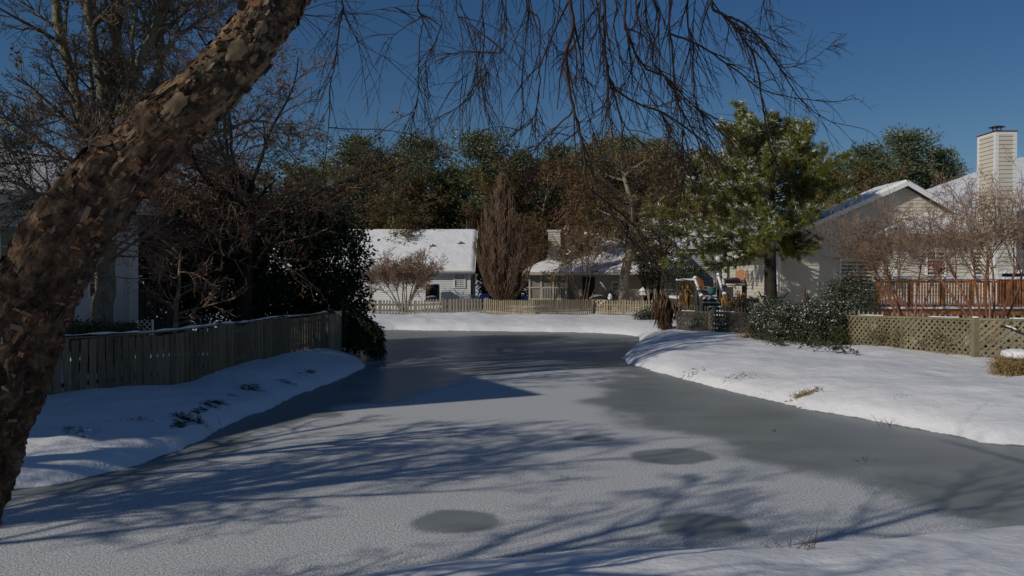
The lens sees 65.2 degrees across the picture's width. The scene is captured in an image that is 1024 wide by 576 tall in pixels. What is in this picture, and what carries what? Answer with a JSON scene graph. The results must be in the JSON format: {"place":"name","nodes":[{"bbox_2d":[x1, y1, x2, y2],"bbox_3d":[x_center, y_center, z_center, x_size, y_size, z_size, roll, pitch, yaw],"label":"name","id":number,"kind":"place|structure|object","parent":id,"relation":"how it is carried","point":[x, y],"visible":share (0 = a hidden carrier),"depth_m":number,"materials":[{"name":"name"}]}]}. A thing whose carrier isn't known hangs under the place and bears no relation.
{"place":"outdoors","nodes":[
{"label":"outdoors","id":0,"kind":"place"},
{"bbox_2d":[0,330,1023,575],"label":"ice","id":1,"kind":"structure","parent":0,"point":[414,448],"depth_m":11.12,"materials":[{"name":"ice"}]},
{"bbox_2d":[0,0,1023,278],"label":"sky","id":2,"kind":"structure","parent":0,"point":[956,66],"materials":[{"name":"blue"}]},
{"bbox_2d":[13,280,1023,575],"bbox_3d":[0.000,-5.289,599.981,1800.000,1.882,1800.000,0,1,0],"label":"snow ground","id":3,"kind":"structure","parent":0,"point":[949,394],"depth_m":15.33,"materials":[{"name":"snow"}]},
{"bbox_2d":[57,425,96,432],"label":"grass tuft","id":4,"kind":"object","parent":3,"relation":"on","point":[76,428],"visible":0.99,"depth_m":12.67,"materials":[{"name":"brown plant"}]},
{"bbox_2d":[0,146,161,351],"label":"shaded house","id":5,"kind":"structure","parent":3,"relation":"on","point":[126,306],"depth_m":24.45,"materials":[{"name":"white"}]},
{"bbox_2d":[0,223,17,262],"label":"window","id":6,"kind":"structure","parent":5,"relation":"in","point":[4,241],"depth_m":21.61,"materials":[{"name":"grey glass"}]},
{"bbox_2d":[86,276,94,298],"bbox_3d":[-12.340,-0.549,23.892,0.100,1.740,0.760,0,1,30],"label":"window","id":7,"kind":"structure","parent":5,"relation":"in","point":[91,286],"depth_m":23.69,"materials":[{"name":"grey glass"}]},
{"bbox_2d":[0,56,204,308],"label":"tree","id":8,"kind":"object","parent":3,"relation":"on","point":[132,235],"visible":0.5,"depth_m":16.62,"materials":[{"name":"brown plant"}]},
{"bbox_2d":[65,314,149,372],"bbox_3d":[-9.583,1.327,18.889,2.096,1.531,1.213,-1,1,-37],"label":"hedge","id":9,"kind":"object","parent":3,"relation":"on","point":[94,327],"visible":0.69,"depth_m":18.63,"materials":[{"name":"green plant"}]},
{"bbox_2d":[137,320,153,336],"bbox_3d":[-10.318,1.220,22.517,0.458,0.644,0.060,0,1,0],"label":"garden trellis","id":10,"kind":"object","parent":3,"relation":"on","point":[152,325],"visible":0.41,"depth_m":22.50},
{"bbox_2d":[138,288,189,338],"bbox_3d":[-10.669,1.101,24.696,2.377,2.181,1.182,1,1,37],"label":"porch stair","id":11,"kind":"object","parent":3,"relation":"on","point":[162,324],"visible":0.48,"depth_m":24.19,"materials":[{"name":"wood"}]},
{"bbox_2d":[0,0,333,358],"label":"maple tree","id":12,"kind":"object","parent":3,"relation":"on","point":[115,78],"visible":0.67,"depth_m":20.59,"materials":[{"name":"brown plant"}]},
{"bbox_2d":[127,214,252,334],"bbox_3d":[-9.733,-0.213,23.697,3.256,4.423,4.672,0,1,-32],"label":"tree","id":13,"kind":"object","parent":3,"relation":"on","point":[175,308],"visible":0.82,"depth_m":23.43,"materials":[{"name":"brown plant"}]},
{"bbox_2d":[172,410,209,429],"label":"grass tuft","id":14,"kind":"object","parent":3,"relation":"on","point":[191,416],"visible":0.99,"depth_m":14.43,"materials":[{"name":"brown plant"}]},
{"bbox_2d":[47,307,341,394],"bbox_3d":[-7.864,1.592,22.156,2.571,1.592,18.627,0,1,9],"label":"board fence","id":15,"kind":"object","parent":3,"relation":"on","point":[227,344],"visible":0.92,"depth_m":18.16,"materials":[{"name":"beige wood"}]},
{"bbox_2d":[138,173,279,333],"bbox_3d":[-11.846,-1.125,30.326,6.159,6.870,5.021,0,1,0],"label":"magnolia tree","id":16,"kind":"object","parent":3,"relation":"on","point":[184,304],"visible":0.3,"depth_m":29.43,"materials":[{"name":"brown plant"}]},
{"bbox_2d":[196,157,276,189],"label":"broadleaf tree","id":17,"kind":"object","parent":3,"relation":"on","point":[250,172],"visible":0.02,"depth_m":73.86,"materials":[{"name":"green plant"}]},
{"bbox_2d":[41,1,455,325],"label":"oak tree","id":18,"kind":"object","parent":3,"relation":"on","point":[249,206],"visible":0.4,"depth_m":26.19,"materials":[{"name":"brown plant"}]},
{"bbox_2d":[221,171,304,274],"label":"broadleaf tree","id":19,"kind":"object","parent":3,"relation":"on","point":[271,185],"visible":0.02,"depth_m":60.41,"materials":[{"name":"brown plant"}]},
{"bbox_2d":[186,166,344,324],"bbox_3d":[-9.546,-1.190,30.934,6.339,7.498,5.126,0,1,0],"label":"magnolia tree","id":20,"kind":"object","parent":3,"relation":"on","point":[264,293],"visible":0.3,"depth_m":29.91,"materials":[{"name":"green plant"}]},
{"bbox_2d":[272,146,339,186],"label":"broadleaf tree","id":21,"kind":"object","parent":3,"relation":"on","point":[285,170],"visible":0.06,"depth_m":75.47,"materials":[{"name":"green plant"}]},
{"bbox_2d":[281,163,332,204],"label":"pine tree","id":22,"kind":"object","parent":3,"relation":"on","point":[312,169],"visible":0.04,"depth_m":73.35,"materials":[{"name":"green plant"}]},
{"bbox_2d":[266,173,380,318],"bbox_3d":[-7.580,-1.090,31.461,4.758,6.888,4.685,0,1,0],"label":"magnolia tree","id":23,"kind":"object","parent":3,"relation":"on","point":[348,286],"visible":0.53,"depth_m":30.72,"materials":[{"name":"green plant"}]},
{"bbox_2d":[297,155,382,228],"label":"broadleaf tree","id":24,"kind":"object","parent":3,"relation":"on","point":[337,172],"visible":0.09,"depth_m":66.06,"materials":[{"name":"green plant"}]},
{"bbox_2d":[314,130,399,227],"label":"pine tree","id":25,"kind":"object","parent":3,"relation":"on","point":[362,194],"visible":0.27,"depth_m":68.74,"materials":[{"name":"green plant"}]},
{"bbox_2d":[340,300,387,359],"bbox_3d":[-5.274,1.492,28.224,1.965,2.180,3.189,0,1,0],"label":"drooping bush","id":26,"kind":"object","parent":3,"relation":"on","point":[361,331],"visible":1,"depth_m":27.38,"materials":[{"name":"green plant"}]},
{"bbox_2d":[269,229,478,307],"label":"white house","id":27,"kind":"structure","parent":3,"relation":"on","point":[456,249],"depth_m":57.04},
{"bbox_2d":[454,274,465,287],"bbox_3d":[-3.654,-0.587,55.957,0.800,1.160,0.100,0,1,0],"label":"window","id":28,"kind":"structure","parent":27,"relation":"in","point":[464,275],"depth_m":55.97,"materials":[{"name":"wood"}]},
{"bbox_2d":[344,150,453,228],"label":"broadleaf tree","id":29,"kind":"object","parent":3,"relation":"on","point":[417,185],"visible":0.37,"depth_m":61.84,"materials":[{"name":"green plant"}]},
{"bbox_2d":[361,244,448,312],"bbox_3d":[-7.044,-0.559,51.473,5.963,4.500,5.581,0,1,0],"label":"crape myrtle","id":30,"kind":"object","parent":3,"relation":"on","point":[394,275],"visible":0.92,"depth_m":50.67,"materials":[{"name":"brown plant"}]},
{"bbox_2d":[365,128,466,228],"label":"pine tree","id":31,"kind":"object","parent":3,"relation":"on","point":[434,168],"visible":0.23,"depth_m":66.95,"materials":[{"name":"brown plant"}]},
{"bbox_2d":[374,189,457,243],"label":"broadleaf tree","id":32,"kind":"object","parent":3,"relation":"on","point":[405,225],"visible":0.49,"depth_m":59.61,"materials":[{"name":"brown plant"}]},
{"bbox_2d":[352,298,483,313],"bbox_3d":[-6.048,1.214,49.408,8.799,1.204,0.348,0,1,3],"label":"picket fence","id":33,"kind":"object","parent":3,"relation":"on","point":[415,304],"visible":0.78,"depth_m":49.41,"materials":[{"name":"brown wood"}]},
{"bbox_2d":[375,181,465,228],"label":"broadleaf tree","id":34,"kind":"object","parent":3,"relation":"on","point":[435,218],"visible":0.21,"depth_m":65.71,"materials":[{"name":"brown plant"}]},
{"bbox_2d":[426,284,439,301],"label":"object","id":35,"kind":"object","parent":3,"relation":"on","point":[433,293],"visible":0.8,"depth_m":54.72,"materials":[{"name":"glass"}]},
{"bbox_2d":[0,0,882,525],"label":"river birch","id":36,"kind":"object","parent":3,"relation":"on","point":[74,222],"visible":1,"depth_m":2.78,"materials":[{"name":"brown plant"}]},
{"bbox_2d":[432,161,472,206],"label":"pine tree","id":37,"kind":"object","parent":3,"relation":"on","point":[450,167],"visible":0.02,"depth_m":75.34,"materials":[{"name":"green plant"}]},
{"bbox_2d":[432,169,480,227],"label":"broadleaf tree","id":38,"kind":"object","parent":3,"relation":"on","point":[463,194],"visible":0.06,"depth_m":68.30,"materials":[{"name":"green plant"}]},
{"bbox_2d":[455,197,494,265],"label":"broadleaf tree","id":39,"kind":"object","parent":3,"relation":"on","point":[474,219],"visible":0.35,"depth_m":62.08,"materials":[{"name":"green plant"}]},
{"bbox_2d":[480,294,489,308],"bbox_3d":[-1.792,0.913,53.534,0.640,1.058,0.758,0,1,0],"label":"wheeled bin","id":40,"kind":"object","parent":3,"relation":"on","point":[483,296],"visible":0.39,"depth_m":53.21,"materials":[{"name":"blue plastic"}]},
{"bbox_2d":[427,123,542,284],"bbox_3d":[-1.872,-6.108,65.952,9.317,15.050,9.038,0,1,24],"label":"pine tree","id":41,"kind":"object","parent":3,"relation":"on","point":[480,151],"visible":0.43,"depth_m":64.61,"materials":[{"name":"green plant"}]},
{"bbox_2d":[455,149,550,276],"bbox_3d":[-0.665,-4.550,62.575,6.878,11.985,8.319,-1,1,-36],"label":"broadleaf tree","id":42,"kind":"object","parent":3,"relation":"on","point":[485,186],"visible":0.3,"depth_m":61.59,"materials":[{"name":"green plant"}]},
{"bbox_2d":[472,172,534,309],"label":"pear tree","id":43,"kind":"object","parent":3,"relation":"on","point":[496,276],"visible":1,"depth_m":51.48,"materials":[{"name":"brown plant"}]},
{"bbox_2d":[473,248,534,302],"bbox_3d":[-0.372,-0.744,60.058,5.900,5.489,4.099,0,1,-33],"label":"evergreen bush","id":44,"kind":"object","parent":3,"relation":"on","point":[481,287],"visible":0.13,"depth_m":59.87,"materials":[{"name":"green plant"}]},
{"bbox_2d":[511,146,543,298],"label":"pine tree","id":45,"kind":"object","parent":3,"relation":"on","point":[522,155],"visible":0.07,"depth_m":75.13,"materials":[{"name":"green plant"}]},
{"bbox_2d":[484,298,592,314],"bbox_3d":[1.618,1.187,47.782,6.585,1.186,1.196,0,1,-2],"label":"picket fence","id":46,"kind":"object","parent":3,"relation":"on","point":[520,307],"visible":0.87,"depth_m":47.71,"materials":[{"name":"beige wood"}]},
{"bbox_2d":[487,152,597,261],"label":"broadleaf tree","id":47,"kind":"object","parent":3,"relation":"on","point":[544,179],"visible":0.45,"depth_m":62.94,"materials":[{"name":"brown plant"}]},
{"bbox_2d":[511,215,581,280],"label":"tree","id":48,"kind":"object","parent":3,"relation":"on","point":[532,236],"visible":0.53,"depth_m":57.09,"materials":[{"name":"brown plant"}]},
{"bbox_2d":[528,141,581,257],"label":"pine tree","id":49,"kind":"object","parent":3,"relation":"on","point":[558,150],"visible":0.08,"depth_m":72.90,"materials":[{"name":"green plant"}]},
{"bbox_2d":[515,158,610,259],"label":"broadleaf tree","id":50,"kind":"object","parent":3,"relation":"on","point":[555,198],"visible":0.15,"depth_m":65.28,"materials":[{"name":"brown plant"}]},
{"bbox_2d":[534,212,636,309],"bbox_3d":[4.590,-1.704,51.239,6.558,6.479,6.385,0,1,26],"label":"bare shrub","id":51,"kind":"object","parent":3,"relation":"on","point":[581,257],"visible":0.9,"depth_m":50.74,"materials":[{"name":"brown plant"}]},
{"bbox_2d":[551,169,621,254],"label":"broadleaf tree","id":52,"kind":"object","parent":3,"relation":"on","point":[572,192],"visible":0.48,"depth_m":57.92,"materials":[{"name":"brown plant"}]},
{"bbox_2d":[522,230,683,306],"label":"porch house","id":53,"kind":"structure","parent":3,"relation":"on","point":[539,290],"depth_m":56.96,"materials":[{"name":"beige"}]},
{"bbox_2d":[582,277,594,304],"bbox_3d":[5.450,0.188,57.007,0.900,2.000,0.100,0,1,0],"label":"door","id":54,"kind":"structure","parent":53,"relation":"in","point":[592,282],"depth_m":56.95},
{"bbox_2d":[611,281,618,297],"bbox_3d":[7.552,0.188,56.967,0.940,1.340,0.100,0,1,0],"label":"window","id":55,"kind":"structure","parent":53,"relation":"in","point":[612,282],"depth_m":56.97,"materials":[{"name":"grey glass"}]},
{"bbox_2d":[590,282,622,311],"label":"shrub","id":56,"kind":"object","parent":3,"relation":"on","point":[608,295],"visible":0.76,"depth_m":50.30,"materials":[{"name":"green plant"}]},
{"bbox_2d":[562,130,670,237],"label":"pine tree","id":57,"kind":"object","parent":3,"relation":"on","point":[629,139],"visible":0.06,"depth_m":70.89,"materials":[{"name":"green plant"}]},
{"bbox_2d":[542,121,691,309],"bbox_3d":[7.636,-4.464,51.689,10.698,12.142,7.275,-1,1,-37],"label":"live oak","id":58,"kind":"object","parent":3,"relation":"on","point":[630,213],"visible":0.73,"depth_m":51.80,"materials":[{"name":"brown plant"}]},
{"bbox_2d":[593,299,656,314],"bbox_3d":[6.664,1.240,47.584,4.140,1.135,0.129,0,1,32],"label":"picket fence","id":59,"kind":"object","parent":3,"relation":"on","point":[623,305],"visible":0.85,"depth_m":47.58,"materials":[{"name":"beige wood"}]},
{"bbox_2d":[597,150,692,237],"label":"broadleaf tree","id":60,"kind":"object","parent":3,"relation":"on","point":[629,166],"visible":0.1,"depth_m":64.12,"materials":[{"name":"green plant"}]},
{"bbox_2d":[632,305,657,319],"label":"evergreen bush","id":61,"kind":"object","parent":3,"relation":"on","point":[640,314],"visible":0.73,"depth_m":42.60,"materials":[{"name":"green plant"}]},
{"bbox_2d":[625,227,678,307],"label":"evergreen tree","id":62,"kind":"object","parent":3,"relation":"on","point":[651,279],"visible":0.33,"depth_m":53.91,"materials":[{"name":"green plant"}]},
{"bbox_2d":[617,135,704,222],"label":"pine tree","id":63,"kind":"object","parent":3,"relation":"on","point":[657,142],"visible":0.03,"depth_m":74.84,"materials":[{"name":"green plant"}]},
{"bbox_2d":[648,291,683,329],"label":"dead vine","id":64,"kind":"object","parent":3,"relation":"on","point":[665,309],"visible":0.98,"depth_m":36.53,"materials":[{"name":"brown plant"}]},
{"bbox_2d":[676,280,694,322],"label":"dead vine","id":65,"kind":"object","parent":3,"relation":"on","point":[688,299],"visible":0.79,"depth_m":40.39,"materials":[{"name":"brown plant"}]},
{"bbox_2d":[660,261,711,312],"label":"evergreen bush","id":66,"kind":"object","parent":3,"relation":"on","point":[676,270],"visible":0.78,"depth_m":47.25,"materials":[{"name":"green plant"}]},
{"bbox_2d":[640,158,733,226],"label":"broadleaf tree","id":67,"kind":"object","parent":3,"relation":"on","point":[692,193],"visible":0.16,"depth_m":64.32,"materials":[{"name":"green plant"}]},
{"bbox_2d":[640,217,756,295],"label":"tree","id":68,"kind":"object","parent":3,"relation":"on","point":[697,261],"depth_m":60.97,"materials":[{"name":"plant"}]},
{"bbox_2d":[669,273,757,319],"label":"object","id":69,"kind":"structure","parent":3,"relation":"on","point":[702,301],"depth_m":41.67,"materials":[{"name":"white wood"}]},
{"bbox_2d":[697,277,711,295],"bbox_3d":[10.203,-0.021,43.034,0.860,1.100,0.967,0,1,-20],"label":"garden chair","id":70,"kind":"object","parent":69,"relation":"on","point":[700,283],"visible":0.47,"depth_m":43.23,"materials":[{"name":"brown wood"}]},
{"bbox_2d":[707,281,716,294],"bbox_3d":[10.438,-0.046,41.710,0.667,0.800,0.559,-1,1,-43],"label":"flower pot","id":71,"kind":"object","parent":69,"relation":"on","point":[711,289],"visible":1,"depth_m":41.55,"materials":[{"name":"teal ceramic"}]},
{"bbox_2d":[679,186,747,241],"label":"broadleaf tree","id":72,"kind":"object","parent":3,"relation":"on","point":[721,212],"visible":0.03,"depth_m":61.62,"materials":[{"name":"green plant"}]},
{"bbox_2d":[721,283,747,299],"bbox_3d":[11.300,0.771,40.588,1.215,2.043,0.650,0,1,0],"label":"planter bench","id":73,"kind":"object","parent":3,"relation":"on","point":[728,291],"visible":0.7,"depth_m":40.30,"materials":[{"name":"wood"}]},
{"bbox_2d":[724,277,740,283],"bbox_3d":[11.200,-0.355,40.679,0.775,0.374,0.360,0,1,0],"label":"planter box","id":74,"kind":"object","parent":73,"relation":"on","point":[732,280],"visible":0.92,"depth_m":40.52,"materials":[{"name":"wood"}]},
{"bbox_2d":[732,269,746,288],"bbox_3d":[11.841,-0.452,41.528,0.860,1.100,0.967,0,1,25],"label":"garden chair","id":75,"kind":"object","parent":73,"relation":"on","point":[741,274],"visible":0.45,"depth_m":41.70,"materials":[{"name":"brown wood"}]},
{"bbox_2d":[721,290,748,323],"bbox_3d":[10.261,0.978,36.471,1.341,1.890,1.125,0,1,-26],"label":"dead banana","id":76,"kind":"object","parent":3,"relation":"on","point":[731,301],"visible":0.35,"depth_m":36.35,"materials":[{"name":"brown plant"}]},
{"bbox_2d":[687,310,809,332],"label":"tangled vines","id":77,"kind":"object","parent":3,"relation":"on","point":[721,324],"visible":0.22,"depth_m":32.78,"materials":[{"name":"brown plant"}]},
{"bbox_2d":[730,323,767,337],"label":"dry shrub","id":78,"kind":"object","parent":3,"relation":"on","point":[746,335],"visible":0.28,"depth_m":28.85,"materials":[{"name":"brown plant"}]},
{"bbox_2d":[640,98,861,301],"bbox_3d":[11.563,-3.932,38.689,10.566,11.710,10.234,0,1,0],"label":"pine tree","id":79,"kind":"object","parent":3,"relation":"on","point":[798,152],"visible":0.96,"depth_m":38.63,"materials":[{"name":"green plant"}]},
{"bbox_2d":[720,292,802,322],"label":"ivy shrub","id":80,"kind":"object","parent":3,"relation":"on","point":[744,303],"visible":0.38,"depth_m":33.20,"materials":[{"name":"green plant"}]},
{"bbox_2d":[702,156,837,233],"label":"broadleaf tree","id":81,"kind":"object","parent":3,"relation":"on","point":[776,190],"visible":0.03,"depth_m":62.88,"materials":[{"name":"green plant"}]},
{"bbox_2d":[765,336,791,346],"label":"trailing vine","id":82,"kind":"object","parent":3,"relation":"on","point":[780,342],"visible":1,"depth_m":26.36,"materials":[{"name":"green plant"}]},
{"bbox_2d":[781,388,822,401],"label":"grass tuft","id":83,"kind":"object","parent":3,"relation":"on","point":[799,394],"visible":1,"depth_m":17.70,"materials":[{"name":"plant"}]},
{"bbox_2d":[801,288,810,304],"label":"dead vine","id":84,"kind":"object","parent":3,"relation":"on","point":[805,294],"visible":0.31,"depth_m":35.04,"materials":[{"name":"brown plant"}]},
{"bbox_2d":[791,526,825,549],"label":"dried weed","id":85,"kind":"object","parent":3,"relation":"on","point":[805,545],"visible":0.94,"depth_m":7.28,"materials":[{"name":"brown plant"}]},
{"bbox_2d":[743,288,874,346],"bbox_3d":[10.107,1.216,27.387,4.368,2.572,2.658,0,1,25],"label":"evergreen bush","id":86,"kind":"object","parent":3,"relation":"on","point":[788,319],"visible":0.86,"depth_m":27.09,"materials":[{"name":"green plant"}]},
{"bbox_2d":[798,338,827,348],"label":"trailing vine","id":87,"kind":"object","parent":3,"relation":"on","point":[809,343],"visible":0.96,"depth_m":25.20,"materials":[{"name":"green plant"}]},
{"bbox_2d":[806,161,842,206],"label":"pine tree","id":88,"kind":"object","parent":3,"relation":"on","point":[833,168],"visible":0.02,"depth_m":80.67,"materials":[{"name":"green plant"}]},
{"bbox_2d":[812,343,858,354],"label":"trailing vine","id":89,"kind":"object","parent":3,"relation":"on","point":[836,347],"visible":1,"depth_m":23.44,"materials":[{"name":"green plant"}]},
{"bbox_2d":[676,305,1023,358],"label":"lattice fence","id":90,"kind":"object","parent":3,"relation":"on","point":[975,344],"visible":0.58,"depth_m":23.75,"materials":[{"name":"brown wood"}]},
{"bbox_2d":[816,266,885,325],"bbox_3d":[12.705,0.473,30.088,2.766,2.723,2.194,1,1,38],"label":"ivy shrub","id":91,"kind":"object","parent":3,"relation":"on","point":[844,288],"visible":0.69,"depth_m":29.95,"materials":[{"name":"green plant"}]},
{"bbox_2d":[833,160,877,203],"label":"broadleaf tree","id":92,"kind":"object","parent":3,"relation":"on","point":[864,166],"visible":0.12,"depth_m":67.63,"materials":[{"name":"green plant"}]},
{"bbox_2d":[706,126,1023,314],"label":"house","id":93,"kind":"structure","parent":3,"relation":"on","point":[795,278],"depth_m":41.92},
{"bbox_2d":[839,258,871,298],"bbox_3d":[18.100,-0.474,41.957,1.860,2.160,0.100,0,1,0],"label":"window","id":94,"kind":"structure","parent":93,"relation":"in","point":[840,270],"depth_m":41.97,"materials":[{"name":"grey glass"}]},
{"bbox_2d":[913,244,946,275],"bbox_3d":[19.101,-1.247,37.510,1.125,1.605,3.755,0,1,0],"label":"flower basket","id":95,"kind":"object","parent":93,"relation":"attached to","point":[943,269],"visible":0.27,"depth_m":35.90,"materials":[{"name":"green plant"}]},
{"bbox_2d":[925,251,945,283],"bbox_3d":[20.900,-0.993,39.451,0.990,1.640,0.100,0,1,0],"label":"window","id":96,"kind":"structure","parent":93,"relation":"in","point":[926,269],"depth_m":39.45,"materials":[{"name":"white glass"}]},
{"bbox_2d":[972,251,981,283],"bbox_3d":[23.200,-0.993,39.451,1.040,1.640,0.100,0,1,0],"label":"window","id":97,"kind":"structure","parent":93,"relation":"in","point":[975,251],"depth_m":39.46,"materials":[{"name":"white glass"}]},
{"bbox_2d":[827,139,911,196],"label":"pine tree","id":98,"kind":"object","parent":3,"relation":"on","point":[867,153],"visible":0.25,"depth_m":71.07,"materials":[{"name":"green plant"}]},
{"bbox_2d":[831,156,920,200],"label":"broadleaf tree","id":99,"kind":"object","parent":3,"relation":"on","point":[904,167],"visible":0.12,"depth_m":63.97,"materials":[{"name":"green plant"}]},
{"bbox_2d":[793,167,999,335],"bbox_3d":[13.832,-1.207,28.313,6.871,6.105,5.458,0,1,0],"label":"crape myrtle","id":100,"kind":"object","parent":3,"relation":"on","point":[874,227],"visible":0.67,"depth_m":28.57,"materials":[{"name":"red plant"}]},
{"bbox_2d":[855,122,965,189],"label":"pine tree","id":101,"kind":"object","parent":3,"relation":"on","point":[902,143],"visible":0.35,"depth_m":64.56,"materials":[{"name":"green plant"}]},
{"bbox_2d":[817,317,1020,353],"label":"tangled vines","id":102,"kind":"object","parent":3,"relation":"on","point":[898,334],"visible":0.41,"depth_m":24.52,"materials":[{"name":"brown plant"}]},
{"bbox_2d":[837,146,1023,347],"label":"crape myrtle","id":103,"kind":"object","parent":3,"relation":"on","point":[988,227],"visible":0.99,"depth_m":24.96,"materials":[{"name":"red plant"}]},
{"bbox_2d":[916,144,972,184],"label":"pine tree","id":104,"kind":"object","parent":3,"relation":"on","point":[951,153],"visible":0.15,"depth_m":66.96,"materials":[{"name":"green plant"}]},
{"bbox_2d":[875,276,1023,333],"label":"wooden deck","id":105,"kind":"structure","parent":3,"relation":"on","point":[942,304],"depth_m":29.96,"materials":[{"name":"brown wood"}]},
{"bbox_2d":[999,270,1023,303],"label":"covered grill","id":106,"kind":"object","parent":105,"relation":"on","point":[1007,273],"visible":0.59,"depth_m":31.30,"materials":[{"name":"black metal"}]},
{"bbox_2d":[983,345,1023,376],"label":"straw clump","id":107,"kind":"object","parent":3,"relation":"on","point":[1012,362],"visible":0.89,"depth_m":18.35,"materials":[{"name":"brown plant"}]},
{"bbox_2d":[1001,313,1023,334],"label":"fallen branch","id":108,"kind":"object","parent":3,"relation":"on","point":[1012,328],"visible":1,"depth_m":19.60,"materials":[{"name":"wood"}]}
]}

